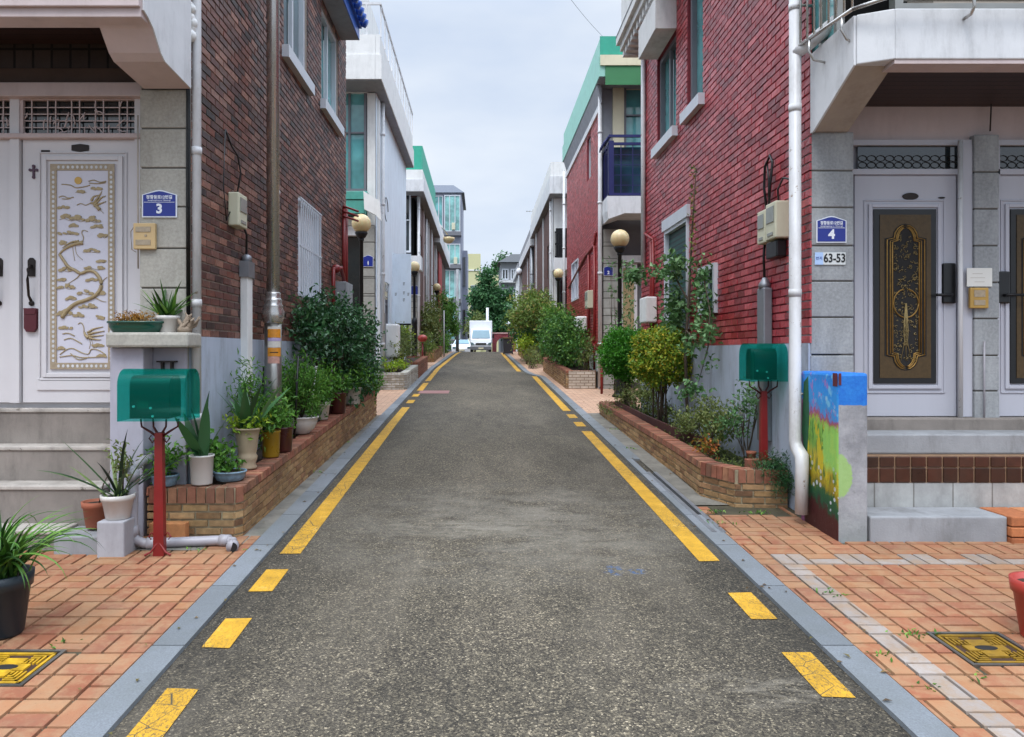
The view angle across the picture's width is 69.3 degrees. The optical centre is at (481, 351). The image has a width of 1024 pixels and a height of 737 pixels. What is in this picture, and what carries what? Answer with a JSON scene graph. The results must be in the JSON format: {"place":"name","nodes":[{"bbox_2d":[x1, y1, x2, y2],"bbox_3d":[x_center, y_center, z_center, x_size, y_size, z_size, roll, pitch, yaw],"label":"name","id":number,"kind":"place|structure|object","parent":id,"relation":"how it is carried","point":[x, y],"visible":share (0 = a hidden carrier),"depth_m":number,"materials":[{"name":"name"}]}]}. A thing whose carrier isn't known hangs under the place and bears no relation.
{"place":"outdoors","nodes":[
{"label":"outdoors","id":0,"kind":"place"},
{"bbox_2d":[0,536,259,736],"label":"pavement","id":1,"kind":"structure","parent":0,"point":[75,606],"depth_m":4.08,"materials":[{"name":"brick"}]},
{"bbox_2d":[0,649,66,686],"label":"manhole cover","id":2,"kind":"object","parent":1,"relation":"on","point":[20,667],"visible":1,"depth_m":3.53,"materials":[{"name":"metal"}]},
{"bbox_2d":[0,495,101,639],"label":"potted plant","id":3,"kind":"object","parent":1,"relation":"on","point":[17,574],"visible":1,"depth_m":3.81,"materials":[{"name":"green plant"}]},
{"bbox_2d":[0,408,109,554],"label":"front steps","id":4,"kind":"structure","parent":1,"relation":"on","point":[31,443],"depth_m":5.73,"materials":[{"name":"concrete"}]},
{"bbox_2d":[81,470,110,528],"bbox_3d":[-2.800,1.071,5.380,0.204,0.412,0.204,0,0,0],"label":"flowerpot","id":5,"kind":"object","parent":4,"relation":"on","point":[93,508],"visible":0.6,"depth_m":5.31,"materials":[{"name":"ceramic"}]},
{"bbox_2d":[97,517,137,557],"bbox_3d":[-2.570,1.312,5.230,0.190,0.265,0.220,0,0,0],"label":"concrete block","id":6,"kind":"object","parent":1,"relation":"on","point":[115,538],"depth_m":5.12,"materials":[{"name":"concrete"}]},
{"bbox_2d":[38,433,187,520],"bbox_3d":[-2.552,0.855,5.258,0.871,0.648,0.753,0,0,0],"label":"potted plant","id":7,"kind":"object","parent":6,"relation":"on","point":[117,503],"visible":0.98,"depth_m":5.20,"materials":[{"name":"green plant"}]},
{"bbox_2d":[106,332,200,536],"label":"gate pillar","id":8,"kind":"structure","parent":1,"relation":"on","point":[146,353],"depth_m":5.60,"materials":[{"name":"stone"}]},
{"bbox_2d":[107,310,163,331],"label":"potted plant","id":9,"kind":"object","parent":8,"relation":"on","point":[134,322],"visible":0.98,"depth_m":5.57,"materials":[{"name":"green ceramic"}]},
{"bbox_2d":[134,280,194,331],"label":"potted plant","id":10,"kind":"object","parent":8,"relation":"on","point":[164,310],"visible":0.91,"depth_m":5.65,"materials":[{"name":"green plant"}]},
{"bbox_2d":[130,375,180,555],"bbox_3d":[-2.248,0.773,5.170,0.455,1.304,0.300,0,0,-3],"label":"mailbox","id":11,"kind":"object","parent":1,"relation":"on","point":[152,397],"visible":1,"depth_m":5.14,"materials":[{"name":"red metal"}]},
{"bbox_2d":[149,521,188,537],"bbox_3d":[-2.339,1.347,5.543,0.269,0.135,0.085,0,0,0],"label":"loose brick","id":12,"kind":"object","parent":1,"relation":"on","point":[177,528],"visible":0.45,"depth_m":5.50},
{"bbox_2d":[126,453,238,552],"bbox_3d":[-2.141,1.104,5.430,0.830,0.660,0.384,0,0,0],"label":"waste pipe","id":13,"kind":"object","parent":1,"relation":"on","point":[230,543],"visible":0.73,"depth_m":5.31,"materials":[{"name":"grey plastic"}]},
{"bbox_2d":[376,352,452,414],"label":"yard paving","id":14,"kind":"structure","parent":0,"point":[385,399],"depth_m":16.11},
{"bbox_2d":[352,214,370,318],"bbox_3d":[-2.530,-0.947,15.600,0.410,3.903,0.410,0,0,0],"label":"globe lamp","id":15,"kind":"object","parent":14,"relation":"on","point":[361,227],"visible":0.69,"depth_m":15.55,"materials":[{"name":"black metal"}]},
{"bbox_2d":[378,365,417,389],"bbox_3d":[-2.191,0.705,19.300,0.818,0.654,3.236,0,0,0],"label":"brick planter","id":16,"kind":"object","parent":14,"relation":"on","point":[405,379],"visible":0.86,"depth_m":17.70,"materials":[{"name":"brick"}]},
{"bbox_2d":[386,321,421,369],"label":"shrub","id":17,"kind":"object","parent":16,"relation":"in","point":[406,345],"visible":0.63,"depth_m":19.86,"materials":[{"name":"green plant"}]},
{"bbox_2d":[411,261,419,355],"bbox_3d":[-2.317,-1.261,25.600,0.380,3.720,0.380,0,0,0],"label":"globe lamp","id":18,"kind":"object","parent":14,"relation":"on","point":[415,266],"visible":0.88,"depth_m":25.54,"materials":[{"name":"black metal"}]},
{"bbox_2d":[420,346,442,361],"bbox_3d":[-2.191,0.142,32.800,0.618,0.813,6.436,0,0,0],"label":"brick planter","id":19,"kind":"object","parent":14,"relation":"on","point":[436,355],"visible":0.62,"depth_m":30.46,"materials":[{"name":"brick"}]},
{"bbox_2d":[420,285,447,356],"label":"shrub","id":20,"kind":"object","parent":19,"relation":"in","point":[431,321],"visible":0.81,"depth_m":32.19,"materials":[{"name":"green plant"}]},
{"bbox_2d":[434,286,454,353],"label":"shrub","id":21,"kind":"object","parent":14,"relation":"on","point":[447,316],"visible":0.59,"depth_m":41.94,"materials":[{"name":"green plant"}]},
{"bbox_2d":[369,0,620,274],"label":"sky","id":22,"kind":"structure","parent":0,"point":[493,87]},
{"bbox_2d":[108,352,911,736],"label":"road","id":23,"kind":"structure","parent":0,"point":[494,548],"depth_m":4.13,"materials":[{"name":"asphalt"}]},
{"bbox_2d":[127,688,197,736],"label":"road marking","id":24,"kind":"object","parent":23,"relation":"on","point":[161,715],"visible":1,"depth_m":3.10,"materials":[{"name":"yellow paint"}]},
{"bbox_2d":[202,618,251,647],"bbox_3d":[-1.343,1.487,3.914,0.148,0.015,0.380,0,0,0],"label":"road marking","id":25,"kind":"object","parent":23,"relation":"on","point":[226,633],"visible":1,"depth_m":3.90,"materials":[{"name":"yellow paint"}]},
{"bbox_2d":[147,415,379,543],"bbox_3d":[-2.132,1.266,9.175,0.935,0.302,7.450,0,0,0],"label":"concrete strip","id":26,"kind":"object","parent":23,"relation":"on","point":[260,527],"visible":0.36,"depth_m":6.96,"materials":[{"name":"concrete"}]},
{"bbox_2d":[249,569,287,590],"bbox_3d":[-1.351,1.455,4.710,0.149,0.016,0.407,0,0,0],"label":"road marking","id":27,"kind":"object","parent":23,"relation":"on","point":[268,579],"visible":1,"depth_m":4.70,"materials":[{"name":"yellow paint"}]},
{"bbox_2d":[280,407,409,553],"bbox_3d":[-1.405,1.251,9.722,0.154,0.364,8.969,0,0,-1],"label":"road marking","id":28,"kind":"object","parent":23,"relation":"on","point":[302,538],"visible":1,"depth_m":6.95,"materials":[{"name":"yellow paint"}]},
{"bbox_2d":[444,295,462,339],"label":"tree","id":29,"kind":"object","parent":23,"relation":"on","point":[454,326],"visible":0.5,"depth_m":50.06,"materials":[{"name":"green plant"}]},
{"bbox_2d":[468,321,493,351],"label":"box truck","id":30,"kind":"object","parent":23,"relation":"on","point":[480,336],"visible":0.95,"depth_m":58.38,"materials":[{"name":"white metal"}]},
{"bbox_2d":[462,262,515,338],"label":"tree","id":31,"kind":"object","parent":23,"relation":"on","point":[485,295],"visible":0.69,"depth_m":69.15,"materials":[{"name":"green plant"}]},
{"bbox_2d":[582,431,719,560],"bbox_3d":[1.572,1.317,8.090,0.152,0.244,6.030,0,0,0],"label":"road marking","id":32,"kind":"object","parent":23,"relation":"on","point":[692,542],"visible":1,"depth_m":6.50,"materials":[{"name":"yellow paint"}]},
{"bbox_2d":[588,413,727,504],"bbox_3d":[2.386,1.236,9.900,1.028,0.268,6.600,0,0,0],"label":"concrete strip","id":33,"kind":"object","parent":23,"relation":"on","point":[677,482],"visible":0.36,"depth_m":8.35,"materials":[{"name":"concrete"}]},
{"bbox_2d":[599,401,787,507],"bbox_3d":[2.396,1.183,9.810,0.688,0.605,6.616,0,0,0],"label":"brick planter","id":34,"kind":"object","parent":33,"relation":"on","point":[728,483],"visible":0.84,"depth_m":6.97,"materials":[{"name":"brick"}]},
{"bbox_2d":[594,324,643,406],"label":"topiary bush","id":35,"kind":"object","parent":34,"relation":"on","point":[610,351],"visible":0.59,"depth_m":11.82,"materials":[{"name":"green plant"}]},
{"bbox_2d":[608,376,683,423],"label":"shrub","id":36,"kind":"object","parent":34,"relation":"in","point":[640,393],"visible":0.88,"depth_m":11.11,"materials":[{"name":"green plant"}]},
{"bbox_2d":[625,323,693,423],"bbox_3d":[2.388,0.346,9.792,0.946,1.502,1.013,0,0,0],"label":"topiary bush","id":37,"kind":"object","parent":34,"relation":"on","point":[649,354],"visible":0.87,"depth_m":9.61,"materials":[{"name":"green plant"}]},
{"bbox_2d":[615,400,719,459],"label":"planter soil","id":38,"kind":"structure","parent":34,"relation":"in","point":[659,424],"depth_m":9.32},
{"bbox_2d":[615,164,722,430],"bbox_3d":[2.480,-0.636,9.614,0.762,3.374,3.020,0,0,-10],"label":"vine","id":39,"kind":"object","parent":34,"relation":"on","point":[676,263],"visible":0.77,"depth_m":9.22,"materials":[{"name":"green plant"}]},
{"bbox_2d":[597,400,745,465],"bbox_3d":[2.373,0.997,9.969,0.755,0.271,6.384,0,0,0],"label":"ground cover","id":40,"kind":"object","parent":34,"relation":"on","point":[689,444],"visible":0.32,"depth_m":8.06,"materials":[{"name":"green plant"}]},
{"bbox_2d":[667,393,747,452],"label":"shrub","id":41,"kind":"object","parent":34,"relation":"in","point":[704,416],"visible":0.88,"depth_m":7.94,"materials":[{"name":"green plant"}]},
{"bbox_2d":[704,376,758,459],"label":"shrub","id":42,"kind":"object","parent":34,"relation":"in","point":[740,418],"visible":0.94,"depth_m":7.26,"materials":[{"name":"green plant"}]},
{"bbox_2d":[746,348,777,465],"bbox_3d":[2.565,0.536,6.720,0.340,1.218,0.300,0,0,0],"label":"mailbox","id":43,"kind":"object","parent":34,"relation":"on","point":[761,363],"visible":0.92,"depth_m":6.68,"materials":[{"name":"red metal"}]},
{"bbox_2d":[746,447,794,502],"bbox_3d":[2.615,1.093,6.562,0.507,0.478,0.409,0,0,17],"label":"juniper","id":44,"kind":"object","parent":34,"relation":"on","point":[770,465],"visible":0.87,"depth_m":6.50,"materials":[{"name":"green plant"}]},
{"bbox_2d":[505,353,958,736],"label":"kerb","id":45,"kind":"structure","parent":23,"relation":"on","point":[910,714],"depth_m":3.97,"materials":[{"name":"concrete"}]},
{"bbox_2d":[647,472,725,531],"bbox_3d":[1.841,1.379,6.860,0.109,0.157,2.280,0,0,0],"label":"slit drain","id":46,"kind":"object","parent":45,"relation":"in","point":[685,502],"visible":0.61,"depth_m":6.71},
{"bbox_2d":[728,592,776,618],"bbox_3d":[1.567,1.472,4.292,0.146,0.016,0.405,0,0,0],"label":"road marking","id":47,"kind":"object","parent":23,"relation":"on","point":[751,605],"visible":1,"depth_m":4.27,"materials":[{"name":"yellow paint"}]},
{"bbox_2d":[782,652,855,697],"bbox_3d":[1.566,1.506,3.457,0.146,0.018,0.446,0,0,0],"label":"road marking","id":48,"kind":"object","parent":23,"relation":"on","point":[817,674],"visible":1,"depth_m":3.44,"materials":[{"name":"yellow paint"}]},
{"bbox_2d":[509,352,640,412],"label":"yard paving","id":49,"kind":"structure","parent":0,"point":[592,398],"depth_m":16.78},
{"bbox_2d":[518,348,551,362],"bbox_3d":[2.291,0.172,32.692,1.018,0.768,6.619,0,0,0],"label":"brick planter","id":50,"kind":"object","parent":49,"relation":"on","point":[521,354],"visible":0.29,"depth_m":30.88,"materials":[{"name":"brick"}]},
{"bbox_2d":[499,283,565,343],"bbox_3d":[2.003,-1.309,29.309,2.550,2.918,5.894,0,0,0],"label":"tree","id":51,"kind":"object","parent":50,"relation":"in","point":[520,315],"visible":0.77,"depth_m":28.24,"materials":[{"name":"green plant"}]},
{"bbox_2d":[543,357,596,388],"bbox_3d":[2.441,0.610,21.163,0.818,0.823,6.476,0,0,0],"label":"brick planter","id":52,"kind":"object","parent":49,"relation":"on","point":[566,377],"visible":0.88,"depth_m":17.95,"materials":[{"name":"brick"}]},
{"bbox_2d":[534,306,592,369],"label":"shrub","id":53,"kind":"object","parent":52,"relation":"in","point":[562,337],"visible":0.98,"depth_m":19.50,"materials":[{"name":"green plant"}]},
{"bbox_2d":[611,229,628,396],"bbox_3d":[2.999,-0.825,16.000,0.400,3.626,0.400,0,0,0],"label":"globe lamp","id":54,"kind":"object","parent":49,"relation":"on","point":[619,239],"visible":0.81,"depth_m":15.94,"materials":[{"name":"black metal"}]},
{"bbox_2d":[602,256,640,391],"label":"shrub","id":55,"kind":"object","parent":49,"relation":"on","point":[617,300],"visible":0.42,"depth_m":16.17,"materials":[{"name":"green plant"}]},
{"bbox_2d":[697,506,1023,736],"bbox_3d":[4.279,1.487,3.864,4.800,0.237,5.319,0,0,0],"label":"pavement","id":56,"kind":"structure","parent":0,"point":[950,586],"depth_m":4.34,"materials":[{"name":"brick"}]},
{"bbox_2d":[50,428,986,691],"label":"weeds","id":57,"kind":"object","parent":56,"relation":"on","point":[756,512],"visible":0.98,"depth_m":3.87,"materials":[{"name":"green plant"}]},
{"bbox_2d":[801,371,866,542],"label":"painted pillar","id":58,"kind":"structure","parent":56,"relation":"on","point":[834,422],"depth_m":5.50,"materials":[{"name":"paint"}]},
{"bbox_2d":[867,416,1023,542],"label":"front steps","id":59,"kind":"structure","parent":56,"relation":"on","point":[934,479],"depth_m":5.83,"materials":[{"name":"grey concrete"}]},
{"bbox_2d":[926,632,1023,667],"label":"manhole cover","id":60,"kind":"object","parent":56,"relation":"on","point":[976,649],"visible":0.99,"depth_m":3.70,"materials":[{"name":"metal"}]},
{"bbox_2d":[980,507,1023,543],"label":"brick step","id":61,"kind":"object","parent":56,"relation":"on","point":[1015,523],"visible":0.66,"depth_m":5.47,"materials":[{"name":"brick"}]},
{"bbox_2d":[1008,571,1023,636],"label":"flowerpot","id":62,"kind":"object","parent":56,"relation":"on","point":[1016,581],"visible":1,"depth_m":3.81,"materials":[{"name":"red plastic"}]},
{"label":"ground","id":63,"kind":"structure","parent":0,"visible":0},
{"bbox_2d":[0,0,368,483],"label":"brick house","id":64,"kind":"structure","parent":63,"relation":"on","point":[133,151],"depth_m":5.97,"materials":[{"name":"brown brick"}]},
{"bbox_2d":[0,140,9,402],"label":"door","id":65,"kind":"structure","parent":64,"relation":"in","point":[4,144],"depth_m":5.97,"materials":[{"name":"white paint"}]},
{"bbox_2d":[23,140,133,402],"bbox_3d":[-3.247,-0.648,5.959,0.915,2.122,0.122,0,0,0],"label":"door","id":66,"kind":"structure","parent":64,"relation":"in","point":[78,195],"depth_m":5.96,"materials":[{"name":"white paint"}]},
{"bbox_2d":[281,0,314,95],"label":"window","id":67,"kind":"structure","parent":64,"relation":"in","point":[293,48],"depth_m":9.26,"materials":[{"name":"clear glass"}]},
{"bbox_2d":[297,196,321,301],"bbox_3d":[-2.302,-1.305,9.770,0.135,1.230,1.220,0,0,0],"label":"window","id":68,"kind":"structure","parent":64,"relation":"in","point":[309,219],"depth_m":9.79,"materials":[{"name":"metal"}]},
{"bbox_2d":[320,8,343,136],"bbox_3d":[-2.295,-4.190,11.125,0.210,1.520,1.410,0,0,0],"label":"window","id":69,"kind":"structure","parent":64,"relation":"in","point":[328,42],"depth_m":11.13,"materials":[{"name":"white glass"}]},
{"bbox_2d":[61,352,456,736],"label":"kerb","id":70,"kind":"structure","parent":63,"relation":"on","point":[109,709],"depth_m":4.08,"materials":[{"name":"concrete"}]},
{"bbox_2d":[146,390,376,536],"bbox_3d":[-2.175,1.088,9.230,0.726,0.869,7.296,0,0,0],"label":"brick planter","id":71,"kind":"object","parent":63,"relation":"on","point":[253,497],"visible":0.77,"depth_m":6.12,"materials":[{"name":"brick"}]},
{"bbox_2d":[141,435,193,486],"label":"potted plant","id":72,"kind":"object","parent":71,"relation":"on","point":[171,478],"visible":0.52,"depth_m":5.63,"materials":[{"name":"green plant"}]},
{"bbox_2d":[174,393,226,485],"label":"potted plant","id":73,"kind":"object","parent":71,"relation":"on","point":[201,462],"visible":0.99,"depth_m":5.64,"materials":[{"name":"green plant"}]},
{"bbox_2d":[209,428,238,474],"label":"potted plant","id":74,"kind":"object","parent":71,"relation":"on","point":[214,448],"visible":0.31,"depth_m":6.02,"materials":[{"name":"green plant"}]},
{"bbox_2d":[213,444,246,481],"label":"potted plant","id":75,"kind":"object","parent":71,"relation":"on","point":[228,471],"visible":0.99,"depth_m":5.79,"materials":[{"name":"green plant"}]},
{"bbox_2d":[224,348,280,466],"bbox_3d":[-2.070,0.509,6.678,0.517,1.101,0.707,0,0,0],"label":"shrub","id":76,"kind":"object","parent":71,"relation":"in","point":[250,384],"visible":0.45,"depth_m":6.60,"materials":[{"name":"green plant"}]},
{"bbox_2d":[219,378,287,469],"bbox_3d":[-1.900,0.594,6.208,0.633,0.795,0.542,0,0,-18],"label":"potted plant","id":77,"kind":"object","parent":71,"relation":"on","point":[246,429],"visible":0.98,"depth_m":6.21,"materials":[{"name":"green plant"}]},
{"bbox_2d":[255,389,298,457],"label":"potted plant","id":78,"kind":"object","parent":71,"relation":"on","point":[272,445],"visible":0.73,"depth_m":6.72,"materials":[{"name":"green plant"}]},
{"bbox_2d":[261,0,298,442],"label":"street light pole","id":79,"kind":"object","parent":71,"relation":"on","point":[273,313],"visible":0.92,"depth_m":7.45,"materials":[{"name":"metal"}]},
{"bbox_2d":[267,401,303,451],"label":"potted plant","id":80,"kind":"object","parent":71,"relation":"on","point":[286,435],"visible":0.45,"depth_m":7.01,"materials":[{"name":"green plant"}]},
{"bbox_2d":[254,350,340,425],"bbox_3d":[-2.060,0.489,8.297,0.668,1.002,2.244,0,0,0],"label":"shrub","id":81,"kind":"object","parent":71,"relation":"in","point":[290,396],"visible":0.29,"depth_m":8.25,"materials":[{"name":"green plant"}]},
{"bbox_2d":[282,349,335,433],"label":"potted plant","id":82,"kind":"object","parent":71,"relation":"on","point":[306,423],"visible":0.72,"depth_m":8.03,"materials":[{"name":"green plant"}]},
{"bbox_2d":[310,360,348,419],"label":"potted plant","id":83,"kind":"object","parent":71,"relation":"on","point":[324,411],"visible":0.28,"depth_m":9.10,"materials":[{"name":"green plant"}]},
{"bbox_2d":[285,283,387,413],"bbox_3d":[-1.966,0.002,10.490,1.005,1.770,4.009,0,0,0],"label":"shrub","id":84,"kind":"object","parent":71,"relation":"in","point":[329,332],"visible":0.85,"depth_m":9.90,"materials":[{"name":"green plant"}]},
{"bbox_2d":[327,360,359,413],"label":"potted plant","id":85,"kind":"object","parent":71,"relation":"on","point":[338,406],"visible":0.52,"depth_m":9.68,"materials":[{"name":"green plant"}]},
{"bbox_2d":[336,360,376,403],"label":"potted plant","id":86,"kind":"object","parent":71,"relation":"on","point":[351,393],"visible":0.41,"depth_m":10.62,"materials":[{"name":"green plant"}]},
{"bbox_2d":[346,0,413,372],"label":"row house","id":87,"kind":"structure","parent":63,"relation":"on","point":[379,150],"depth_m":17.50,"materials":[{"name":"white paint"}]},
{"bbox_2d":[348,237,358,334],"bbox_3d":[-3.248,-0.883,17.550,0.905,3.666,0.100,0,0,0],"label":"door","id":88,"kind":"structure","parent":87,"relation":"in","point":[353,242],"depth_m":17.50,"materials":[{"name":"glass"}]},
{"bbox_2d":[346,93,366,190],"bbox_3d":[-3.294,-5.128,17.363,1.212,2.748,0.095,0,0,0],"label":"window","id":89,"kind":"structure","parent":87,"relation":"in","point":[356,104],"depth_m":17.38,"materials":[{"name":"teal glass"}]},
{"bbox_2d":[386,324,399,356],"bbox_3d":[-2.270,-0.275,18.950,0.340,0.850,0.500,0,0,0],"label":"covered box","id":90,"kind":"object","parent":87,"relation":"attached to","point":[393,332],"visible":0.87,"depth_m":18.70,"materials":[{"name":"white paint"}]},
{"bbox_2d":[393,254,410,324],"bbox_3d":[-2.225,-1.725,20.630,0.533,1.990,0.080,0,0,0],"label":"hanging board","id":91,"kind":"object","parent":87,"relation":"attached to","point":[402,287],"visible":0.97,"depth_m":20.60,"materials":[{"name":"white metal"}]},
{"bbox_2d":[406,146,439,356],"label":"row house","id":92,"kind":"structure","parent":63,"relation":"on","point":[422,226],"depth_m":29.68,"materials":[{"name":"white paint"}]},
{"bbox_2d":[434,225,449,348],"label":"row house","id":93,"kind":"structure","parent":63,"relation":"on","point":[441,258],"depth_m":43.71,"materials":[{"name":"white paint"}]},
{"bbox_2d":[434,185,467,351],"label":"apartment tower","id":94,"kind":"structure","parent":63,"relation":"on","point":[450,205],"depth_m":75.92,"materials":[{"name":"stone"}]},
{"bbox_2d":[444,195,459,230],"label":"window","id":95,"kind":"structure","parent":94,"relation":"in","point":[451,202],"depth_m":75.69,"materials":[{"name":"green glass"}]},
{"bbox_2d":[468,254,497,351],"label":"pale yellow building","id":96,"kind":"structure","parent":63,"relation":"on","point":[474,261],"depth_m":98.00,"materials":[{"name":"white paint"}]},
{"bbox_2d":[496,254,519,351],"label":"hip roofed villa","id":97,"kind":"object","parent":63,"relation":"on","point":[506,266],"visible":0.31,"depth_m":72.00,"materials":[{"name":"white paint"}]},
{"bbox_2d":[519,230,533,304],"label":"row house","id":98,"kind":"structure","parent":63,"relation":"on","point":[526,261],"depth_m":44.78,"materials":[{"name":"white paint"}]},
{"bbox_2d":[530,162,566,347],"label":"row house","id":99,"kind":"structure","parent":63,"relation":"on","point":[548,230],"depth_m":29.48,"materials":[{"name":"white paint"}]},
{"bbox_2d":[562,36,641,388],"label":"row house","id":100,"kind":"structure","parent":63,"relation":"on","point":[601,154],"depth_m":17.95,"materials":[{"name":"red brick"}]},
{"bbox_2d":[622,263,636,380],"bbox_3d":[3.587,-0.699,18.050,0.430,2.899,0.100,0,0,0],"label":"door","id":101,"kind":"structure","parent":100,"relation":"in","point":[634,296],"depth_m":18.00,"materials":[{"name":"white paint"}]},
{"bbox_2d":[624,88,640,146],"bbox_3d":[4.238,-5.702,17.883,1.600,1.719,0.095,0,0,0],"label":"window","id":102,"kind":"structure","parent":100,"relation":"in","point":[632,98],"depth_m":17.90,"materials":[{"name":"teal glass"}]},
{"bbox_2d":[616,0,1023,514],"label":"brick house","id":103,"kind":"structure","parent":63,"relation":"on","point":[859,194],"depth_m":6.35,"materials":[{"name":"red brick"}]},
{"bbox_2d":[651,36,677,158],"bbox_3d":[2.765,-3.765,10.940,0.220,1.510,1.280,0,0,0],"label":"window","id":104,"kind":"structure","parent":103,"relation":"in","point":[668,127],"depth_m":10.98,"materials":[{"name":"teal glass"}]},
{"bbox_2d":[662,204,690,328],"bbox_3d":[2.743,-1.115,10.340,0.115,1.630,1.340,0,0,0],"label":"window","id":105,"kind":"structure","parent":103,"relation":"in","point":[675,228],"depth_m":10.27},
{"bbox_2d":[680,0,704,124],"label":"window","id":106,"kind":"structure","parent":103,"relation":"in","point":[697,94],"depth_m":9.69,"materials":[{"name":"teal glass"}]},
{"bbox_2d":[697,262,718,314],"bbox_3d":[2.737,-0.740,8.875,0.095,0.580,0.650,0,0,0],"label":"window","id":107,"kind":"structure","parent":103,"relation":"in","point":[714,271],"depth_m":8.56,"materials":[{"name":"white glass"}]},
{"bbox_2d":[852,175,955,415],"bbox_3d":[3.644,-0.478,6.332,0.874,2.070,0.137,0,0,0],"label":"door","id":108,"kind":"structure","parent":103,"relation":"in","point":[904,245],"depth_m":6.34,"materials":[{"name":"white metal"}]},
{"bbox_2d":[819,0,1023,46],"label":"balcony window frame","id":109,"kind":"structure","parent":103,"relation":"in","point":[893,4],"depth_m":5.37,"materials":[{"name":"metal"}]},
{"bbox_2d":[998,175,1023,415],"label":"door","id":110,"kind":"structure","parent":103,"relation":"in","point":[1011,274],"depth_m":6.34,"materials":[{"name":"white metal"}]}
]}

